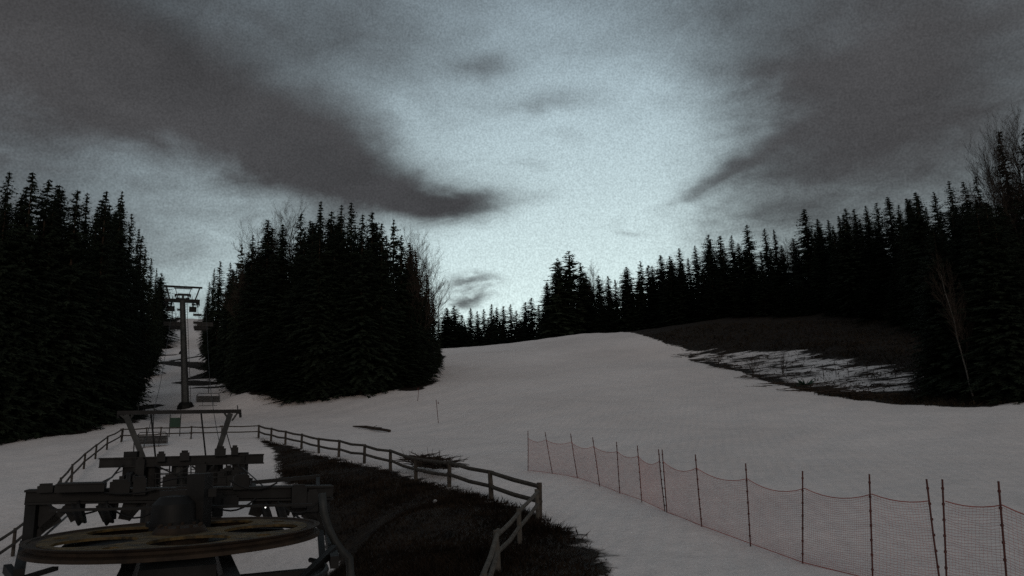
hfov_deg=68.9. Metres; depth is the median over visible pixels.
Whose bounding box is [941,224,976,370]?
spruce tree
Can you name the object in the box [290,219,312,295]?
spruce tree
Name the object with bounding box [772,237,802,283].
bare tree
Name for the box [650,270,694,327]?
spruce tree
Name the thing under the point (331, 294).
spruce tree
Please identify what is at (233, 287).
spruce tree
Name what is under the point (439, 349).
spruce tree
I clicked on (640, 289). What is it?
spruce tree
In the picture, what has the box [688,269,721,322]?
spruce tree
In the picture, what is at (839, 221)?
spruce tree
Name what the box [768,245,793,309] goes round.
spruce tree
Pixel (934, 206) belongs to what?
spruce tree
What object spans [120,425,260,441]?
rail fence
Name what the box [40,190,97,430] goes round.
spruce tree
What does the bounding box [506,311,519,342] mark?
spruce tree
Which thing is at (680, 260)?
spruce tree
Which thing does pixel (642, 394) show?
snow ground
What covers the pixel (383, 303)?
spruce tree
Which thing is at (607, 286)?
spruce tree
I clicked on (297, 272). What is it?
spruce tree
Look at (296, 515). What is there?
haul rope
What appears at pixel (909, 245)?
spruce tree
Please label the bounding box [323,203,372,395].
spruce tree
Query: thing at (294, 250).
spruce tree
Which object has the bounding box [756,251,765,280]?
spruce tree
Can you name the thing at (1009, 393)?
spruce tree
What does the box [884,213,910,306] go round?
spruce tree
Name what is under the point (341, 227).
spruce tree
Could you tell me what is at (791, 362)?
cut branches
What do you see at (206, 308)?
spruce tree
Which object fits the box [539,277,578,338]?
spruce tree
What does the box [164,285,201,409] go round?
lift tower
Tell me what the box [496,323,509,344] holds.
spruce tree
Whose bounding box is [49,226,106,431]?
spruce tree
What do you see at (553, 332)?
spruce tree
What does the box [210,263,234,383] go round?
spruce tree
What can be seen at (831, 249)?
spruce tree
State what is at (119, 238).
spruce tree
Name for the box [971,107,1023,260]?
bare tree
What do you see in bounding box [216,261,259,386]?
spruce tree
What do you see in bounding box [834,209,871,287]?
spruce tree
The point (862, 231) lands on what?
spruce tree
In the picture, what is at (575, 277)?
pine tree
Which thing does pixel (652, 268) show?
spruce tree
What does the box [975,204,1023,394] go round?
spruce tree
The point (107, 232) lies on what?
spruce tree
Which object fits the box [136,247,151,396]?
spruce tree
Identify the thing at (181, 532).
drive station
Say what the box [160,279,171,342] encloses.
spruce tree
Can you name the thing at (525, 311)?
spruce tree
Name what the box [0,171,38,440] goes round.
spruce tree
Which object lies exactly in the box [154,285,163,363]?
spruce tree
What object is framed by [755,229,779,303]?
spruce tree
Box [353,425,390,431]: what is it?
fallen log
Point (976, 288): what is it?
spruce tree
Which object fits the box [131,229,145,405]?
spruce tree
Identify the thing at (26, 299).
spruce tree
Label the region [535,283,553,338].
spruce tree
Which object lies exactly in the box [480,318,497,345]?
spruce tree
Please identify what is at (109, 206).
spruce tree
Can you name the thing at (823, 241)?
spruce tree
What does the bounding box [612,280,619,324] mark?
spruce tree
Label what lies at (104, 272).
spruce tree
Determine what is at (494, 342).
spruce tree
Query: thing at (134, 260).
spruce tree
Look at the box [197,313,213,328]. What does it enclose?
lift chair
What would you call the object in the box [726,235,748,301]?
spruce tree
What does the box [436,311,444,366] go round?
spruce tree
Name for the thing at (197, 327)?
lift chair
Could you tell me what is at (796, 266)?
spruce tree
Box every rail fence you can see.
[0,428,122,556]
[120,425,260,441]
[258,425,542,517]
[480,489,539,575]
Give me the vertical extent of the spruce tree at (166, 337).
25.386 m
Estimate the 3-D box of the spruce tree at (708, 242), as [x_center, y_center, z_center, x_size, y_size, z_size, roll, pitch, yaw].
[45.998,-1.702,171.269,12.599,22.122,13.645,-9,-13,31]
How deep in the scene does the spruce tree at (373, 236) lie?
106.22 m
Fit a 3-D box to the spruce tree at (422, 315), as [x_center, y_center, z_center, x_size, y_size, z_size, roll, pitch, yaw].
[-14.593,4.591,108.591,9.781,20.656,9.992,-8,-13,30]
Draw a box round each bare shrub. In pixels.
[747,358,758,372]
[780,349,788,373]
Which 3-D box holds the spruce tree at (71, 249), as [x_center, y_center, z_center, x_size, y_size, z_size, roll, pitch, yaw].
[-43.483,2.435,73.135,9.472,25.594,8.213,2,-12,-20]
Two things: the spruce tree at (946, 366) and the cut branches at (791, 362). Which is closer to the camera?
the spruce tree at (946, 366)
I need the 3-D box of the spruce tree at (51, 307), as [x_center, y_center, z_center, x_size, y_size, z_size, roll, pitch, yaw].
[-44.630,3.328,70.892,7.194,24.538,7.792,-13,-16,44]
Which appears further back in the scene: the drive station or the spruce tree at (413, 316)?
the spruce tree at (413, 316)
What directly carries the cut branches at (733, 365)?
on the snow ground at (642, 394)
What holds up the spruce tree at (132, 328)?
on the snow ground at (642, 394)
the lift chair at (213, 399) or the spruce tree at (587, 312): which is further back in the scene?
the spruce tree at (587, 312)
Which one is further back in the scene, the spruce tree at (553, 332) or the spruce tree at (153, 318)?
the spruce tree at (553, 332)
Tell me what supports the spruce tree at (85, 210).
on the snow ground at (642, 394)
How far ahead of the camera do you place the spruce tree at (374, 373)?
98.87 m
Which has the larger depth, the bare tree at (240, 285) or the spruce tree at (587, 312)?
the spruce tree at (587, 312)
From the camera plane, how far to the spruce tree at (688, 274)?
177.52 m
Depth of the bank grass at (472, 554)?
22.92 m
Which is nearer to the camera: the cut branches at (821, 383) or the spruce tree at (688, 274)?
the cut branches at (821, 383)
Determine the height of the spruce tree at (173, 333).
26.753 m
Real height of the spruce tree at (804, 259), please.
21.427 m
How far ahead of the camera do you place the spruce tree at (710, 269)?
168.06 m
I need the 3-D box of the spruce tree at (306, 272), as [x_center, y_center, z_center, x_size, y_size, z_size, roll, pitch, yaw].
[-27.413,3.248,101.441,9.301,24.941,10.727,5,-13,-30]
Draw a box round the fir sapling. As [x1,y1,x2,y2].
[795,378,815,384]
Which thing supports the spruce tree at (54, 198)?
on the snow ground at (642, 394)
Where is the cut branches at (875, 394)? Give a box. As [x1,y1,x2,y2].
[834,390,923,398]
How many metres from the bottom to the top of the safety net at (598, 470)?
3.032 m
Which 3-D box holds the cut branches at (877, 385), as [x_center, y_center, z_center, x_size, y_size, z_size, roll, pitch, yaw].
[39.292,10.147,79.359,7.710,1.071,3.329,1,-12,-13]
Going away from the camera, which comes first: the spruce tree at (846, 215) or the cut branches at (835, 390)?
the cut branches at (835, 390)
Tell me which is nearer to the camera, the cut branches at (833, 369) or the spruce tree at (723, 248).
the cut branches at (833, 369)
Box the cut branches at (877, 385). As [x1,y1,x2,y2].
[843,380,917,388]
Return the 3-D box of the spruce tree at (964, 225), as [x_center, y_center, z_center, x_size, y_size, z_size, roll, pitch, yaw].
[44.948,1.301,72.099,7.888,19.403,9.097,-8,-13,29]
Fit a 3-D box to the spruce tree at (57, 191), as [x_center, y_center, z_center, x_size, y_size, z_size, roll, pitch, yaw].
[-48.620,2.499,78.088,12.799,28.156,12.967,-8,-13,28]
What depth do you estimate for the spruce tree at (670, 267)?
178.50 m
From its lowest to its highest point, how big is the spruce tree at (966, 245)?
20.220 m
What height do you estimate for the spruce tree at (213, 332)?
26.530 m
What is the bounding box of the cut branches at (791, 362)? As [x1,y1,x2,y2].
[784,353,828,364]
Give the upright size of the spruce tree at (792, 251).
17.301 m
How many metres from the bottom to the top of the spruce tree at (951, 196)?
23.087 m
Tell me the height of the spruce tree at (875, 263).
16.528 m
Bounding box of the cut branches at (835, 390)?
[799,385,887,393]
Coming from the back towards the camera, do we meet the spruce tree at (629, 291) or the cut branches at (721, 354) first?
the spruce tree at (629, 291)
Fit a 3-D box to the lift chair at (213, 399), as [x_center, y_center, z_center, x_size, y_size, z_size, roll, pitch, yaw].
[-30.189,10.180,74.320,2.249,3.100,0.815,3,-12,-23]
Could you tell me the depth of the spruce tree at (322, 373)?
99.29 m
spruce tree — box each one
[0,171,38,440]
[0,172,57,443]
[0,197,61,444]
[0,206,23,441]
[0,214,38,434]
[0,222,43,442]
[1,179,83,434]
[6,202,79,439]
[7,200,33,238]
[13,186,33,230]
[16,190,115,433]
[17,213,93,438]
[24,198,70,432]
[36,185,73,238]
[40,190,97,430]
[48,194,71,224]
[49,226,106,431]
[49,226,109,429]
[53,193,104,428]
[74,191,132,428]
[87,199,147,407]
[87,209,125,410]
[90,204,155,415]
[99,191,139,418]
[101,214,140,417]
[106,214,148,419]
[110,219,147,419]
[114,211,153,417]
[115,200,142,416]
[121,214,147,418]
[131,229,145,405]
[133,236,166,373]
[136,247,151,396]
[141,258,155,387]
[148,268,160,375]
[149,277,178,347]
[151,273,178,342]
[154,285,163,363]
[158,302,165,354]
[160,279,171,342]
[195,261,225,378]
[196,282,211,355]
[198,269,216,367]
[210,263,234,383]
[213,250,256,381]
[213,251,249,379]
[215,232,269,391]
[215,245,245,385]
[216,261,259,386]
[219,229,286,390]
[219,235,257,393]
[220,219,277,395]
[223,270,237,331]
[226,250,264,391]
[240,230,295,391]
[246,224,292,390]
[263,214,308,390]
[268,230,308,399]
[273,225,330,401]
[277,224,323,392]
[279,212,350,402]
[286,211,356,396]
[288,224,379,396]
[288,238,299,287]
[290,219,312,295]
[296,202,328,400]
[302,239,356,397]
[307,226,353,397]
[321,214,393,398]
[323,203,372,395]
[328,332,356,397]
[331,326,372,396]
[336,205,348,252]
[343,225,378,390]
[354,223,406,394]
[355,212,392,364]
[361,343,389,393]
[365,237,377,310]
[366,237,412,388]
[369,223,406,386]
[379,331,405,391]
[379,335,401,390]
[389,236,430,387]
[398,251,444,379]
[403,243,440,373]
[405,252,433,381]
[412,319,438,380]
[420,273,443,377]
[430,292,444,373]
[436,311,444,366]
[439,308,466,347]
[443,306,471,347]
[454,321,464,346]
[457,326,473,347]
[458,315,469,345]
[465,308,476,345]
[469,311,483,346]
[479,309,487,341]
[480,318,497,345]
[485,304,499,341]
[489,314,498,339]
[491,330,502,344]
[492,307,508,340]
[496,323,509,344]
[498,306,508,340]
[504,304,516,342]
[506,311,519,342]
[513,298,539,341]
[513,302,533,340]
[514,320,526,341]
[527,305,541,339]
[533,281,552,339]
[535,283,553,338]
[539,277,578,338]
[541,264,582,337]
[555,271,582,335]
[575,276,596,332]
[583,275,607,332]
[588,295,611,332]
[597,276,620,328]
[599,291,620,332]
[602,267,636,332]
[611,271,638,332]
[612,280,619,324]
[625,282,653,330]
[631,272,653,330]
[643,255,666,328]
[643,265,658,327]
[645,266,657,309]
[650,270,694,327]
[653,256,678,327]
[658,262,676,324]
[666,268,698,325]
[673,248,691,285]
[675,262,696,322]
[684,246,701,321]
[684,258,695,306]
[688,235,720,320]
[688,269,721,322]
[695,245,723,315]
[707,236,735,307]
[713,251,738,318]
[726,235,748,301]
[729,243,754,316]
[734,225,763,302]
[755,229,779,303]
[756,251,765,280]
[767,230,790,306]
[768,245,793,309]
[785,209,831,306]
[785,238,802,288]
[788,246,805,307]
[805,241,828,312]
[806,219,830,280]
[816,231,829,299]
[819,215,881,318]
[820,220,836,293]
[824,225,843,313]
[828,215,863,290]
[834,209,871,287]
[848,209,869,259]
[853,218,865,278]
[858,206,879,284]
[858,219,870,248]
[866,203,893,304]
[867,234,890,304]
[873,196,899,309]
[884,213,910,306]
[887,205,907,306]
[890,206,924,330]
[891,191,940,333]
[900,211,914,293]
[901,235,940,388]
[902,228,983,399]
[903,199,912,255]
[907,226,955,387]
[912,236,989,400]
[917,227,951,371]
[925,206,969,359]
[926,192,946,238]
[936,181,963,252]
[940,202,1023,404]
[941,201,988,398]
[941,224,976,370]
[949,206,988,390]
[949,207,963,256]
[950,202,975,241]
[953,205,1023,399]
[956,182,973,215]
[958,202,1023,403]
[962,204,1023,395]
[963,218,1023,404]
[970,177,989,211]
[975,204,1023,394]
[991,130,1023,261]
[1006,129,1023,284]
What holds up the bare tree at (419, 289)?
on the snow ground at (642, 394)
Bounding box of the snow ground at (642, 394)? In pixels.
[0,306,1023,575]
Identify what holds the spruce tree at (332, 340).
on the snow ground at (642, 394)
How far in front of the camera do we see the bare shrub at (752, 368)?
102.31 m
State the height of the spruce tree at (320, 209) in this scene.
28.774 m
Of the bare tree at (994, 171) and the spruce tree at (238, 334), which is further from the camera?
the spruce tree at (238, 334)
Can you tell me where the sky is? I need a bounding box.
[0,0,1023,337]
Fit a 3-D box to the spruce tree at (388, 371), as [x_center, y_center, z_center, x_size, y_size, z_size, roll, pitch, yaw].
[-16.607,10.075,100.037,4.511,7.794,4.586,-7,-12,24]
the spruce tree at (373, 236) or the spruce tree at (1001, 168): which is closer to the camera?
the spruce tree at (1001, 168)
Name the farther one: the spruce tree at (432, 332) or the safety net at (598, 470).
the spruce tree at (432, 332)
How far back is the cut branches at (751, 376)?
96.69 m
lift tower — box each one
[98,404,263,522]
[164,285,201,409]
[174,288,191,353]
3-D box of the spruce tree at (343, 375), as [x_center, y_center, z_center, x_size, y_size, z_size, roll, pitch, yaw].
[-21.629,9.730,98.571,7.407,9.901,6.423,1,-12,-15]
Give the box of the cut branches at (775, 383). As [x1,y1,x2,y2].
[745,381,819,386]
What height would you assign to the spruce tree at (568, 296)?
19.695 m
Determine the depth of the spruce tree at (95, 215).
82.85 m
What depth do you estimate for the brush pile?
36.77 m
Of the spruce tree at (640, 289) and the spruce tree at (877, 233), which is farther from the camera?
the spruce tree at (640, 289)
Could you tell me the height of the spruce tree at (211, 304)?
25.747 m
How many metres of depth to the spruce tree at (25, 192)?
83.03 m
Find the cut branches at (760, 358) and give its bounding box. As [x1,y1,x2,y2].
[740,352,781,361]
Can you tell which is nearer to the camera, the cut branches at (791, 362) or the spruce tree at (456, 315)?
the cut branches at (791, 362)
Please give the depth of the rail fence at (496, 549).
18.03 m
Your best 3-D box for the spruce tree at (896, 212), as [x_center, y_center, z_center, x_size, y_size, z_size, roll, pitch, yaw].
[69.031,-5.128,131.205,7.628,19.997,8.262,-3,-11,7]
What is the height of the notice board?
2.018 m
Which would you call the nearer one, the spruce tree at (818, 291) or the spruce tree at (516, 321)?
the spruce tree at (818, 291)
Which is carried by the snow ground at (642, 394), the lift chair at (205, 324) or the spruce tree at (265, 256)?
the spruce tree at (265, 256)
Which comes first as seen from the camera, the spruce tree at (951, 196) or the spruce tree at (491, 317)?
the spruce tree at (951, 196)
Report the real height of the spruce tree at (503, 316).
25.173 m
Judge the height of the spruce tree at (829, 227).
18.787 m
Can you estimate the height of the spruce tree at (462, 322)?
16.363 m
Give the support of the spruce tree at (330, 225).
on the snow ground at (642, 394)
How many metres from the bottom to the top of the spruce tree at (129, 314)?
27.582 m
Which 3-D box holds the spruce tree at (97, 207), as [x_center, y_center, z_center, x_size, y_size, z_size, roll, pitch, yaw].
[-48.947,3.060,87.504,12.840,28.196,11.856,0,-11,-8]
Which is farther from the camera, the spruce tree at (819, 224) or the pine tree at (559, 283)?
the pine tree at (559, 283)
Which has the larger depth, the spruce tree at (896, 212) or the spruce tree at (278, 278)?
the spruce tree at (896, 212)
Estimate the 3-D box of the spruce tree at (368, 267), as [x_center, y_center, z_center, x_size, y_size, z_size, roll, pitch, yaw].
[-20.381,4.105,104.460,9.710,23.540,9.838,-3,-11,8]
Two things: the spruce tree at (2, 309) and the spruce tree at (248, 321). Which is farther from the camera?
the spruce tree at (248, 321)
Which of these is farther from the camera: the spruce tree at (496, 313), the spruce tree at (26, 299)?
the spruce tree at (496, 313)
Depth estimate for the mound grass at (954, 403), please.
106.22 m
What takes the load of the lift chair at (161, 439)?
hanging from the haul rope at (55, 526)
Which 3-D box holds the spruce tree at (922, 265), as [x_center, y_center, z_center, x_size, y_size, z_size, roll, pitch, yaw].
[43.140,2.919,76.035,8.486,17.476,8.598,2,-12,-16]
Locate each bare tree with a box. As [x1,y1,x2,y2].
[215,217,286,321]
[254,194,305,284]
[392,223,447,330]
[416,243,450,375]
[583,259,606,332]
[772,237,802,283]
[953,101,1023,261]
[957,129,1009,232]
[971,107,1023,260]
[989,126,1023,277]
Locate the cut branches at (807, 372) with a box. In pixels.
[774,371,814,376]
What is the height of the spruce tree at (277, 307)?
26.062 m
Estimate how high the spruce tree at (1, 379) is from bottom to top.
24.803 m
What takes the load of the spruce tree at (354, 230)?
on the snow ground at (642, 394)
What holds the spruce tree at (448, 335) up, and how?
on the snow ground at (642, 394)
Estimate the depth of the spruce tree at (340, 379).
97.20 m
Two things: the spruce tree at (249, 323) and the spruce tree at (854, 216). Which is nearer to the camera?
the spruce tree at (249, 323)
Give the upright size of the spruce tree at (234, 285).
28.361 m
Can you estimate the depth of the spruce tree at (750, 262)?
163.63 m
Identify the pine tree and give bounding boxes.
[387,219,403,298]
[535,259,584,335]
[545,251,591,336]
[576,262,593,333]
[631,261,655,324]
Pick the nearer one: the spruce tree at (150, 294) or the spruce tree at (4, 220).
the spruce tree at (4, 220)
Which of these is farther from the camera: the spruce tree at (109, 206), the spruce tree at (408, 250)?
the spruce tree at (408, 250)
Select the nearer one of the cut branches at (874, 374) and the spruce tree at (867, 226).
the cut branches at (874, 374)
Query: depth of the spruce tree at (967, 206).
80.57 m
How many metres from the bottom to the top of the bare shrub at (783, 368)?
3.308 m
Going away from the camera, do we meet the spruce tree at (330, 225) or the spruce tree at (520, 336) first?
the spruce tree at (330, 225)
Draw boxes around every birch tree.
[925,252,979,400]
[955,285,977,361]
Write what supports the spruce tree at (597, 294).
on the snow ground at (642, 394)
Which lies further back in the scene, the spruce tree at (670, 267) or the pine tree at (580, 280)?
the pine tree at (580, 280)
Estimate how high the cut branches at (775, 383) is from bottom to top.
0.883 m
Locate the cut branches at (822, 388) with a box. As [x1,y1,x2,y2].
[776,382,857,390]
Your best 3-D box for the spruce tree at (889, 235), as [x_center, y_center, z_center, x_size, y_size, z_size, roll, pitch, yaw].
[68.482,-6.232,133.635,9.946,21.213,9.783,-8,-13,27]
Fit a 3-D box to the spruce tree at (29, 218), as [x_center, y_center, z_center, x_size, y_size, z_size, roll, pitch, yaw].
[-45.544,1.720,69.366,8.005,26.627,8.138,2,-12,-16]
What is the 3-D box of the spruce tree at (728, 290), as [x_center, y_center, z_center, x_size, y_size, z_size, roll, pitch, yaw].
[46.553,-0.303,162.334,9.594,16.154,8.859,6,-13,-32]
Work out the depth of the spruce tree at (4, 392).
67.60 m
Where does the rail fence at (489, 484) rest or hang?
on the snow ground at (642, 394)
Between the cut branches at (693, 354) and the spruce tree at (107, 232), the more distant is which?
the cut branches at (693, 354)
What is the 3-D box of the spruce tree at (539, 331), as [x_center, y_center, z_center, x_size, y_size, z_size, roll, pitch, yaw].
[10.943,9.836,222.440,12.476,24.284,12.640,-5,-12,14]
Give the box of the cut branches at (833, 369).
[816,359,877,370]
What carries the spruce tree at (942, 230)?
on the snow ground at (642, 394)
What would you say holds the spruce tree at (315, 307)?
on the snow ground at (642, 394)
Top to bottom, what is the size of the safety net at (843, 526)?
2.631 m
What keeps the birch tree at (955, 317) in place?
on the snow ground at (642, 394)
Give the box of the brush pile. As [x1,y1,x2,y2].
[395,448,468,469]
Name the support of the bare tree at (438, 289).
on the snow ground at (642, 394)
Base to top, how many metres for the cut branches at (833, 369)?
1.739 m
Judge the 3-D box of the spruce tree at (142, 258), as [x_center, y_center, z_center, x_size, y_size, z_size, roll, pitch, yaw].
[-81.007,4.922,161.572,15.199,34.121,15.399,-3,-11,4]
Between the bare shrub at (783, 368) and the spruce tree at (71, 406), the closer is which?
the spruce tree at (71, 406)
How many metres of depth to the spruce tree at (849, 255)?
130.00 m
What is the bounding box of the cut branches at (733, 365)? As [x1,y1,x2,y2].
[714,363,763,368]
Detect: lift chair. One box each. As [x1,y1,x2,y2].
[137,408,167,447]
[163,307,180,327]
[168,316,179,330]
[195,325,207,331]
[196,375,219,405]
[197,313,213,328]
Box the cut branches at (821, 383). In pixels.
[797,376,867,386]
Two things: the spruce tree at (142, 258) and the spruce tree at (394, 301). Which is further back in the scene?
the spruce tree at (142, 258)
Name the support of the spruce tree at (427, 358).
on the snow ground at (642, 394)
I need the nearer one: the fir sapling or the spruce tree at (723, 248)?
the fir sapling
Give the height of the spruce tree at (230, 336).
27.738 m
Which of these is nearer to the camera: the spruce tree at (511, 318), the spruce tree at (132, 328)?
the spruce tree at (132, 328)
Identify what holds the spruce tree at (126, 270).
on the snow ground at (642, 394)
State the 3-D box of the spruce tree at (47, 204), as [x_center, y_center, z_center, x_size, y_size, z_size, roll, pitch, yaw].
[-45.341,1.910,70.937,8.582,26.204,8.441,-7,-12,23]
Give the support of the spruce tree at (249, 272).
on the snow ground at (642, 394)
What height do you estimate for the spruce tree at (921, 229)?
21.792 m
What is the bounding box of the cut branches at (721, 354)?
[706,349,733,356]
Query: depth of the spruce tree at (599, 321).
190.07 m
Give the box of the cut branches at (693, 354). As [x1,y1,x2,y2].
[671,353,701,356]
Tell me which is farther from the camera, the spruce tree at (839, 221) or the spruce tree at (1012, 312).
the spruce tree at (839, 221)
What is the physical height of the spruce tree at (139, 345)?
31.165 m
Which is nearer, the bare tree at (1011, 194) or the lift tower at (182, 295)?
the bare tree at (1011, 194)
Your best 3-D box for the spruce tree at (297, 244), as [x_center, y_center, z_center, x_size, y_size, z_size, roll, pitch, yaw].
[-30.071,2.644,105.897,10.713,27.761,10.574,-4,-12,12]
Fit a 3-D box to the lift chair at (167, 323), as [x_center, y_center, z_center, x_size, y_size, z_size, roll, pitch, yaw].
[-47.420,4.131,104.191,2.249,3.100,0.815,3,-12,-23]
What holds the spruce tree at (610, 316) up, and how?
on the snow ground at (642, 394)
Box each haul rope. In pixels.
[44,302,175,534]
[193,297,299,517]
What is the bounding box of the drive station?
[2,473,354,575]
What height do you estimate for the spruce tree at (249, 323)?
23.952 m
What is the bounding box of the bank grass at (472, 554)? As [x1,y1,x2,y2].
[258,438,611,575]
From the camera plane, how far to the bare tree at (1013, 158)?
75.02 m
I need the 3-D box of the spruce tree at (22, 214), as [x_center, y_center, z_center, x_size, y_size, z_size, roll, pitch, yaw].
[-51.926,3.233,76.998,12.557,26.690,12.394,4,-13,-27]
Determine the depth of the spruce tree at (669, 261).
181.77 m
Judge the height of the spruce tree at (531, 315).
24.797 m
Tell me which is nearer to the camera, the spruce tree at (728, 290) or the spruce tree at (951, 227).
the spruce tree at (951, 227)
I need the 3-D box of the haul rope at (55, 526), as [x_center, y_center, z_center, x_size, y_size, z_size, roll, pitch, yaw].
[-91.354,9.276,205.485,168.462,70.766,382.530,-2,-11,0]
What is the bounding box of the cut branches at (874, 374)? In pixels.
[851,367,918,377]
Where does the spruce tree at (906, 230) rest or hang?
on the snow ground at (642, 394)
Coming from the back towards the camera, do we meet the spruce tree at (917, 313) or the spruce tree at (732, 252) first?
the spruce tree at (732, 252)
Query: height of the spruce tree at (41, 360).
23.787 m
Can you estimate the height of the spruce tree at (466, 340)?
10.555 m
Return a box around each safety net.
[527,433,665,511]
[662,449,939,575]
[941,479,1023,575]
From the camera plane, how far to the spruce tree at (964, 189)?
102.08 m
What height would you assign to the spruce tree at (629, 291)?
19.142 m
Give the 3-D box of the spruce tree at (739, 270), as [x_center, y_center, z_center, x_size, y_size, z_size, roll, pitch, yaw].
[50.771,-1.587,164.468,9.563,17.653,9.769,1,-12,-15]
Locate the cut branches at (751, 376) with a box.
[734,372,785,378]
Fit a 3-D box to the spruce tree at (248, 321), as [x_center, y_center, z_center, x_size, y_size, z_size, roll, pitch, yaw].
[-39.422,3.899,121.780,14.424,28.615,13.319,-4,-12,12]
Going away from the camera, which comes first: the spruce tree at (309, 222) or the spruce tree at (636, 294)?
the spruce tree at (309, 222)
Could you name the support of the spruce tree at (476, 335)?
on the snow ground at (642, 394)
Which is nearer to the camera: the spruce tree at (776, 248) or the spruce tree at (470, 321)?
the spruce tree at (776, 248)
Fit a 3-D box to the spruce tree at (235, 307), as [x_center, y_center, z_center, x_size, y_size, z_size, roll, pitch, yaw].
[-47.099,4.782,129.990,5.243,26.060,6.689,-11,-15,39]
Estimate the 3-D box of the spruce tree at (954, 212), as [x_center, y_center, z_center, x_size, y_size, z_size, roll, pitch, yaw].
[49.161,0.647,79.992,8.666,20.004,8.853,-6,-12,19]
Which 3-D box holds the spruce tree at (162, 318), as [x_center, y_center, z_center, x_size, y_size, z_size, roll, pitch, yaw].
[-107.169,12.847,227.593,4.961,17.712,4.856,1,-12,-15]
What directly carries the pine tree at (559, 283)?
on the snow ground at (642, 394)
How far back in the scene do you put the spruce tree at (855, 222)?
146.46 m
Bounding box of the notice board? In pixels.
[169,414,180,436]
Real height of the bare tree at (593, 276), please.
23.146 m
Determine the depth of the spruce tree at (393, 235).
111.36 m
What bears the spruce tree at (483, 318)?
on the snow ground at (642, 394)
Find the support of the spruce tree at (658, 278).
on the snow ground at (642, 394)
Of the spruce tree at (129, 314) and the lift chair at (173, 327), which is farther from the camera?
the lift chair at (173, 327)
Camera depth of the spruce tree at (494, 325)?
241.76 m
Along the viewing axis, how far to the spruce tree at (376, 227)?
107.07 m
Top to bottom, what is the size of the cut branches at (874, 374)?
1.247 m
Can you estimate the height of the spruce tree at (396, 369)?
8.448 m
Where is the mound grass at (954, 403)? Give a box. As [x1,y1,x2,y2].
[644,320,1021,406]
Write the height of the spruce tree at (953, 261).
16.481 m
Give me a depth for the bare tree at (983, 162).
79.79 m
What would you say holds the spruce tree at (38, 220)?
on the snow ground at (642, 394)
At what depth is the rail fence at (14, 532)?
42.74 m
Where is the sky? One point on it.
(520, 135)
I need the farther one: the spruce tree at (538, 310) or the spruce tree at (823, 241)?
the spruce tree at (538, 310)
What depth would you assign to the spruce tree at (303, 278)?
102.64 m
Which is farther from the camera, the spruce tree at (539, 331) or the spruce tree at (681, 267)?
the spruce tree at (539, 331)
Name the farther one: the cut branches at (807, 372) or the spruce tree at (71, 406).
the cut branches at (807, 372)
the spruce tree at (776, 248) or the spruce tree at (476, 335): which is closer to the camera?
the spruce tree at (776, 248)
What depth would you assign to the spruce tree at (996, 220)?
68.28 m
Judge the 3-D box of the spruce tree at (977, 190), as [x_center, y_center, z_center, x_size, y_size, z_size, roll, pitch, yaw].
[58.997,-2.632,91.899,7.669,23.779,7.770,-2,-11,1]
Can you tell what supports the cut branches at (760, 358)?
on the snow ground at (642, 394)
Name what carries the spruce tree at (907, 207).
on the snow ground at (642, 394)
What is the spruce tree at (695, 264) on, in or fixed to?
on the snow ground at (642, 394)
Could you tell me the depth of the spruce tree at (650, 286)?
186.64 m
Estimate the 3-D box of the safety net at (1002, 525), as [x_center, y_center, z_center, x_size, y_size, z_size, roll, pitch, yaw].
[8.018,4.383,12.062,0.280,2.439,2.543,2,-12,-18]
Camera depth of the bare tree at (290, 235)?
119.42 m
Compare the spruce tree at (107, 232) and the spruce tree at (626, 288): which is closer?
the spruce tree at (107, 232)
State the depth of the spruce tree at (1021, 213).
73.26 m
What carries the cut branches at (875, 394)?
on the snow ground at (642, 394)
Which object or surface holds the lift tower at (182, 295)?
on the snow ground at (642, 394)
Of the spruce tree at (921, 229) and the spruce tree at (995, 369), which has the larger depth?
the spruce tree at (921, 229)
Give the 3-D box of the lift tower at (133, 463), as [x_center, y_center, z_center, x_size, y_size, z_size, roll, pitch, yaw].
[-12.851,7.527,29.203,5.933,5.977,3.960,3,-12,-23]
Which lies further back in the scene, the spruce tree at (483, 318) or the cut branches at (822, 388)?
the spruce tree at (483, 318)
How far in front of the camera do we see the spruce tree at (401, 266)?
105.60 m
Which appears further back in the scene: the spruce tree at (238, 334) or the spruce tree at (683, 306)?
the spruce tree at (683, 306)
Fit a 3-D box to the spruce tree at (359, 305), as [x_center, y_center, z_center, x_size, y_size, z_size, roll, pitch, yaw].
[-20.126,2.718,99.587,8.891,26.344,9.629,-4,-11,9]

